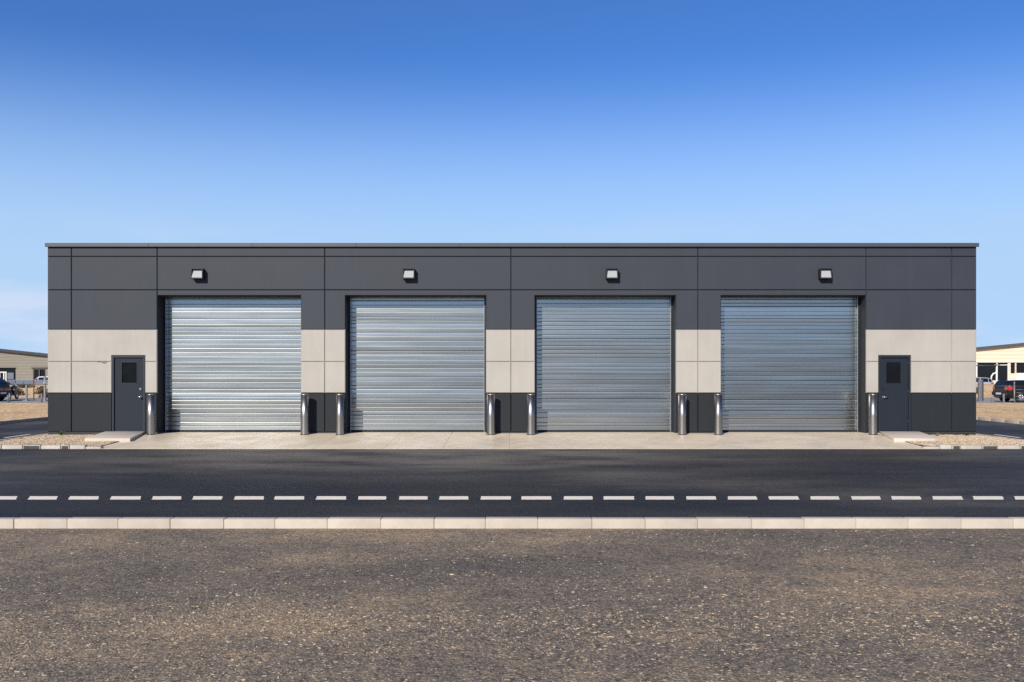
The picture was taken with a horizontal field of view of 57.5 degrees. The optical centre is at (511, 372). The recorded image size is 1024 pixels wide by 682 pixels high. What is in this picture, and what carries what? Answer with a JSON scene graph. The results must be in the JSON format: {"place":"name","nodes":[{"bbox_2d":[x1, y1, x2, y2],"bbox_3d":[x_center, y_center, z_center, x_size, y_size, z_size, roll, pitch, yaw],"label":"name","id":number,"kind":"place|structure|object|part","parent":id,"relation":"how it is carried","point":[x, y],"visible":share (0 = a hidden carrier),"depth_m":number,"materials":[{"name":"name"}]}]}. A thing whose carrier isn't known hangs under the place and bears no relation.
{"place":"outdoors","nodes":[
{"label":"outdoors","id":0,"kind":"place"},
{"bbox_2d":[0,420,47,439],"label":"side road","id":1,"kind":"structure","parent":0,"point":[15,430],"depth_m":30.54,"materials":[{"name":"grey asphalt"}]},
{"bbox_2d":[0,433,146,445],"bbox_3d":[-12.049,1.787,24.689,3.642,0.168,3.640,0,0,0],"label":"gravel","id":2,"kind":"structure","parent":0,"point":[39,439],"depth_m":24.40,"materials":[{"name":"beige gravel"}]},
{"bbox_2d":[5,384,994,446],"bbox_3d":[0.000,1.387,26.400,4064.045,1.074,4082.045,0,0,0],"label":"ground","id":3,"kind":"structure","parent":0,"point":[988,389],"depth_m":71.16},
{"bbox_2d":[15,388,24,394],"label":"shrub","id":4,"kind":"object","parent":3,"relation":"on","point":[21,392],"visible":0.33,"depth_m":68.98,"materials":[{"name":"brown plant"}]},
{"bbox_2d":[0,403,47,420],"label":"verge","id":5,"kind":"structure","parent":3,"relation":"on","point":[11,411],"depth_m":43.00,"materials":[{"name":"brown soil"}]},
{"bbox_2d":[0,398,47,402],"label":"parking strip","id":6,"kind":"object","parent":3,"relation":"on","point":[20,400],"depth_m":56.82,"materials":[{"name":"grey concrete"}]},
{"bbox_2d":[0,378,10,400],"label":"parked car","id":7,"kind":"object","parent":6,"relation":"on","point":[5,389],"visible":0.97,"depth_m":57.30,"materials":[{"name":"grey paint"}]},
{"bbox_2d":[10,385,18,398],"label":"motorcycle","id":8,"kind":"object","parent":6,"relation":"on","point":[14,392],"visible":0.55,"depth_m":61.00,"materials":[{"name":"metal"}]},
{"bbox_2d":[4,376,47,400],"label":"railing","id":9,"kind":"object","parent":6,"relation":"on","point":[27,382],"visible":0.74,"depth_m":57.94,"materials":[{"name":"metal"}]},
{"bbox_2d":[0,349,47,383],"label":"warehouse","id":10,"kind":"structure","parent":3,"relation":"on","point":[15,365],"depth_m":95.00,"materials":[{"name":"beige metal"}]},
{"bbox_2d":[0,368,15,383],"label":"window","id":11,"kind":"structure","parent":10,"relation":"in","point":[5,373],"depth_m":95.14,"materials":[{"name":"black glass"}]},
{"bbox_2d":[33,369,45,379],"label":"window","id":12,"kind":"structure","parent":10,"relation":"in","point":[36,372],"depth_m":95.14,"materials":[{"name":"black glass"}]},
{"bbox_2d":[0,416,47,424],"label":"kerb","id":13,"kind":"structure","parent":3,"relation":"on","point":[23,420],"depth_m":35.06,"materials":[{"name":"grey concrete"}]},
{"bbox_2d":[0,433,47,440],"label":"kerb","id":14,"kind":"structure","parent":3,"relation":"on","point":[18,437],"depth_m":26.31,"materials":[{"name":"grey concrete"}]},
{"bbox_2d":[17,382,34,387],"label":"shrub","id":15,"kind":"object","parent":3,"relation":"on","point":[23,386],"visible":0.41,"depth_m":73.81,"materials":[{"name":"brown plant"}]},
{"bbox_2d":[32,376,47,383],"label":"parked car","id":16,"kind":"object","parent":3,"relation":"on","point":[40,378],"visible":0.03,"depth_m":89.33,"materials":[{"name":"white paint"}]},
{"bbox_2d":[34,386,47,393],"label":"shrub","id":17,"kind":"object","parent":3,"relation":"on","point":[41,390],"visible":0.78,"depth_m":69.81,"materials":[{"name":"brown plant"}]},
{"bbox_2d":[85,431,144,445],"bbox_3d":[-10.713,1.824,25.307,1.174,0.352,2.364,0,0,-10],"label":"door step","id":18,"kind":"object","parent":3,"relation":"on","point":[123,436],"depth_m":24.75,"materials":[{"name":"concrete"}]},
{"bbox_2d":[67,518,751,528],"bbox_3d":[0.000,1.893,11.175,52.000,0.294,0.121,0,0,0],"label":"kerb bed","id":19,"kind":"object","parent":3,"relation":"on","point":[485,523],"visible":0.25,"depth_m":11.11,"materials":[{"name":"grey concrete"}]},
{"bbox_2d":[45,243,978,434],"bbox_3d":[0.000,-0.807,35.392,26.320,5.715,18.215,0,0,0],"label":"industrial unit","id":20,"kind":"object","parent":3,"relation":"on","point":[262,337],"visible":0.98,"depth_m":26.37,"materials":[{"name":"metal"}]},
{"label":"door","id":21,"kind":"part","parent":20,"relation":"part of","materials":[{"name":"paint"}]},
{"bbox_2d":[191,268,204,278],"bbox_3d":[-8.839,-2.791,26.265,0.330,0.290,0.215,0,0,0],"label":"wall light","id":22,"kind":"object","parent":20,"relation":"attached to","point":[197,273],"visible":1,"depth_m":26.19,"materials":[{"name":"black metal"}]},
{"bbox_3d":[-7.995,-0.329,26.892,4.050,4.059,0.135,0,0,0],"label":"roller door","id":23,"kind":"part","parent":20,"relation":"part of","materials":[{"name":"silver metal"}]},
{"bbox_2d":[403,268,414,278],"bbox_3d":[-2.902,-2.791,26.265,0.330,0.290,0.215,0,0,0],"label":"wall light","id":24,"kind":"object","parent":20,"relation":"attached to","point":[408,273],"visible":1,"depth_m":26.20,"materials":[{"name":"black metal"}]},
{"bbox_3d":[-2.720,-0.308,26.892,3.965,4.017,0.135,0,0,0],"label":"roller door","id":25,"kind":"part","parent":20,"relation":"part of","materials":[{"name":"silver metal"}]},
{"bbox_3d":[2.640,-0.312,26.892,3.975,4.024,0.135,0,0,0],"label":"roller door","id":26,"kind":"part","parent":20,"relation":"part of","materials":[{"name":"silver metal"}]},
{"bbox_2d":[606,268,617,278],"bbox_3d":[2.808,-2.791,26.265,0.330,0.290,0.215,0,0,0],"label":"wall light","id":27,"kind":"object","parent":20,"relation":"attached to","point":[611,273],"visible":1,"depth_m":26.18,"materials":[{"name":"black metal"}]},
{"bbox_3d":[7.958,-0.333,26.892,4.088,4.067,0.135,0,0,0],"label":"roller door","id":28,"kind":"part","parent":20,"relation":"part of","materials":[{"name":"silver metal"}]},
{"bbox_2d":[818,268,831,278],"bbox_3d":[8.810,-2.791,26.265,0.330,0.290,0.215,0,0,0],"label":"wall light","id":29,"kind":"object","parent":20,"relation":"attached to","point":[824,273],"visible":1,"depth_m":26.19,"materials":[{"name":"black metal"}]},
{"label":"door","id":30,"kind":"part","parent":20,"relation":"part of","materials":[{"name":"paint"}]},
{"bbox_2d":[0,517,1023,528],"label":"kerb","id":31,"kind":"structure","parent":3,"relation":"on","point":[515,523],"depth_m":11.10,"materials":[{"name":"concrete"}]},
{"bbox_2d":[0,445,1023,448],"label":"kerb","id":32,"kind":"structure","parent":3,"relation":"on","point":[101,447],"depth_m":22.70,"materials":[{"name":"beige concrete"}]},
{"bbox_2d":[102,432,922,448],"bbox_3d":[0.000,1.901,24.865,20.396,0.398,4.310,0,0,0],"label":"apron","id":33,"kind":"object","parent":3,"relation":"on","point":[538,440],"visible":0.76,"depth_m":24.29,"materials":[{"name":"concrete"}]},
{"bbox_2d":[146,394,155,434],"bbox_3d":[-10.064,1.248,26.020,0.260,1.337,0.260,0,0,0],"label":"bollard","id":34,"kind":"object","parent":33,"relation":"on","point":[150,414],"visible":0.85,"depth_m":25.92,"materials":[{"name":"silver metal"}]},
{"bbox_2d":[300,394,308,434],"bbox_3d":[-5.780,1.248,26.020,0.260,1.337,0.260,0,0,-40],"label":"bollard","id":35,"kind":"object","parent":33,"relation":"on","point":[304,414],"visible":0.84,"depth_m":25.92,"materials":[{"name":"metal"}]},
{"bbox_2d":[335,394,344,434],"bbox_3d":[-4.795,1.248,26.020,0.260,1.337,0.260,0,0,10],"label":"bollard","id":36,"kind":"object","parent":33,"relation":"on","point":[339,414],"visible":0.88,"depth_m":25.92,"materials":[{"name":"metal"}]},
{"bbox_2d":[486,394,495,434],"bbox_3d":[-0.585,1.248,26.020,0.260,1.337,0.260,0,0,-30],"label":"bollard","id":37,"kind":"object","parent":33,"relation":"on","point":[490,414],"visible":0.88,"depth_m":25.92,"materials":[{"name":"metal"}]},
{"bbox_2d":[526,394,535,434],"bbox_3d":[0.530,1.248,26.020,0.260,1.337,0.260,0,0,20],"label":"bollard","id":38,"kind":"object","parent":33,"relation":"on","point":[530,414],"visible":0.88,"depth_m":25.92,"materials":[{"name":"metal"}]},
{"bbox_2d":[678,394,686,434],"bbox_3d":[4.749,1.248,26.020,0.260,1.337,0.260,0,0,-21],"label":"bollard","id":39,"kind":"object","parent":33,"relation":"on","point":[681,414],"visible":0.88,"depth_m":25.92,"materials":[{"name":"metal"}]},
{"bbox_2d":[714,394,722,434],"bbox_3d":[5.752,1.248,26.020,0.260,1.337,0.260,0,0,29],"label":"bollard","id":40,"kind":"object","parent":33,"relation":"on","point":[717,414],"visible":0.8,"depth_m":25.92,"materials":[{"name":"metal"}]},
{"bbox_2d":[868,394,877,434],"bbox_3d":[10.064,1.248,26.020,0.260,1.337,0.260,0,0,-11],"label":"bollard","id":41,"kind":"object","parent":33,"relation":"on","point":[872,414],"visible":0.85,"depth_m":25.92,"materials":[{"name":"metal"}]},
{"bbox_2d":[879,431,938,445],"bbox_3d":[10.713,1.824,25.307,1.174,0.352,2.364,0,0,10],"label":"door step","id":42,"kind":"object","parent":3,"relation":"on","point":[899,436],"depth_m":24.75,"materials":[{"name":"concrete"}]},
{"bbox_2d":[976,377,993,383],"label":"parked car","id":43,"kind":"object","parent":3,"relation":"on","point":[988,380],"visible":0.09,"depth_m":85.30,"materials":[{"name":"silver metal"}]},
{"bbox_2d":[976,343,1023,383],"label":"warehouse","id":44,"kind":"structure","parent":3,"relation":"on","point":[1009,358],"depth_m":95.00,"materials":[{"name":"beige metal"}]},
{"bbox_2d":[976,363,1008,380],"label":"window","id":45,"kind":"structure","parent":44,"relation":"in","point":[1003,370],"depth_m":95.14,"materials":[{"name":"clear glass"}]},
{"bbox_2d":[1011,363,1014,372],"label":"window","id":46,"kind":"structure","parent":44,"relation":"in","point":[1012,364],"depth_m":95.14,"materials":[{"name":"black glass"}]},
{"bbox_2d":[1016,373,1023,379],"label":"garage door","id":47,"kind":"structure","parent":44,"relation":"in","point":[1019,376],"depth_m":95.12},
{"bbox_2d":[1016,363,1023,372],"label":"transom window","id":48,"kind":"structure","parent":44,"relation":"in","point":[1019,366],"depth_m":95.12,"materials":[{"name":"glass"}]},
{"bbox_2d":[976,416,1023,424],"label":"kerb","id":49,"kind":"structure","parent":3,"relation":"on","point":[1000,420],"depth_m":35.06,"materials":[{"name":"grey concrete"}]},
{"bbox_2d":[976,403,1023,420],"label":"verge","id":50,"kind":"structure","parent":3,"relation":"on","point":[1012,411],"depth_m":43.24,"materials":[{"name":"beige sand"}]},
{"bbox_2d":[976,398,1023,402],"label":"parking strip","id":51,"kind":"object","parent":3,"relation":"on","point":[995,400],"depth_m":56.82,"materials":[{"name":"grey concrete"}]},
{"bbox_2d":[978,379,983,400],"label":"marker post","id":52,"kind":"object","parent":51,"relation":"on","point":[981,390],"visible":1,"depth_m":57.91,"materials":[{"name":"metal"}]},
{"bbox_2d":[992,380,1023,402],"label":"parked car","id":53,"kind":"object","parent":51,"relation":"on","point":[1002,387],"visible":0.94,"depth_m":54.92,"materials":[{"name":"black paint"}]},
{"bbox_2d":[1013,382,1023,402],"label":"wire fence","id":54,"kind":"object","parent":51,"relation":"on","point":[1014,391],"visible":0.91,"depth_m":54.11,"materials":[{"name":"metal"}]},
{"bbox_2d":[983,434,1023,440],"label":"kerb","id":55,"kind":"structure","parent":3,"relation":"on","point":[1005,437],"depth_m":26.31,"materials":[{"name":"grey concrete"}]},
{"bbox_2d":[0,529,1023,681],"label":"asphalt lot","id":56,"kind":"structure","parent":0,"point":[349,548],"depth_m":7.48,"materials":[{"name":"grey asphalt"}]},
{"bbox_2d":[0,449,1023,517],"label":"road","id":57,"kind":"structure","parent":0,"point":[537,483],"depth_m":15.61,"materials":[{"name":"grey asphalt"}]},
{"bbox_2d":[0,0,1023,353],"label":"sky","id":58,"kind":"structure","parent":0,"point":[122,121],"materials":[{"name":"blue"}]},
{"bbox_2d":[877,432,1023,445],"bbox_3d":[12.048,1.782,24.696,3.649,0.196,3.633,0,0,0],"label":"gravel","id":59,"kind":"structure","parent":0,"point":[974,440],"depth_m":24.36,"materials":[{"name":"beige gravel"}]},
{"bbox_2d":[976,364,999,381],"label":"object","id":60,"kind":"object","parent":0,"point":[996,372],"visible":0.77,"depth_m":87.94,"materials":[{"name":"metal"}]},
{"bbox_2d":[976,420,1023,439],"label":"side road","id":61,"kind":"structure","parent":0,"point":[1008,430],"depth_m":30.54,"materials":[{"name":"grey asphalt"}]}
]}

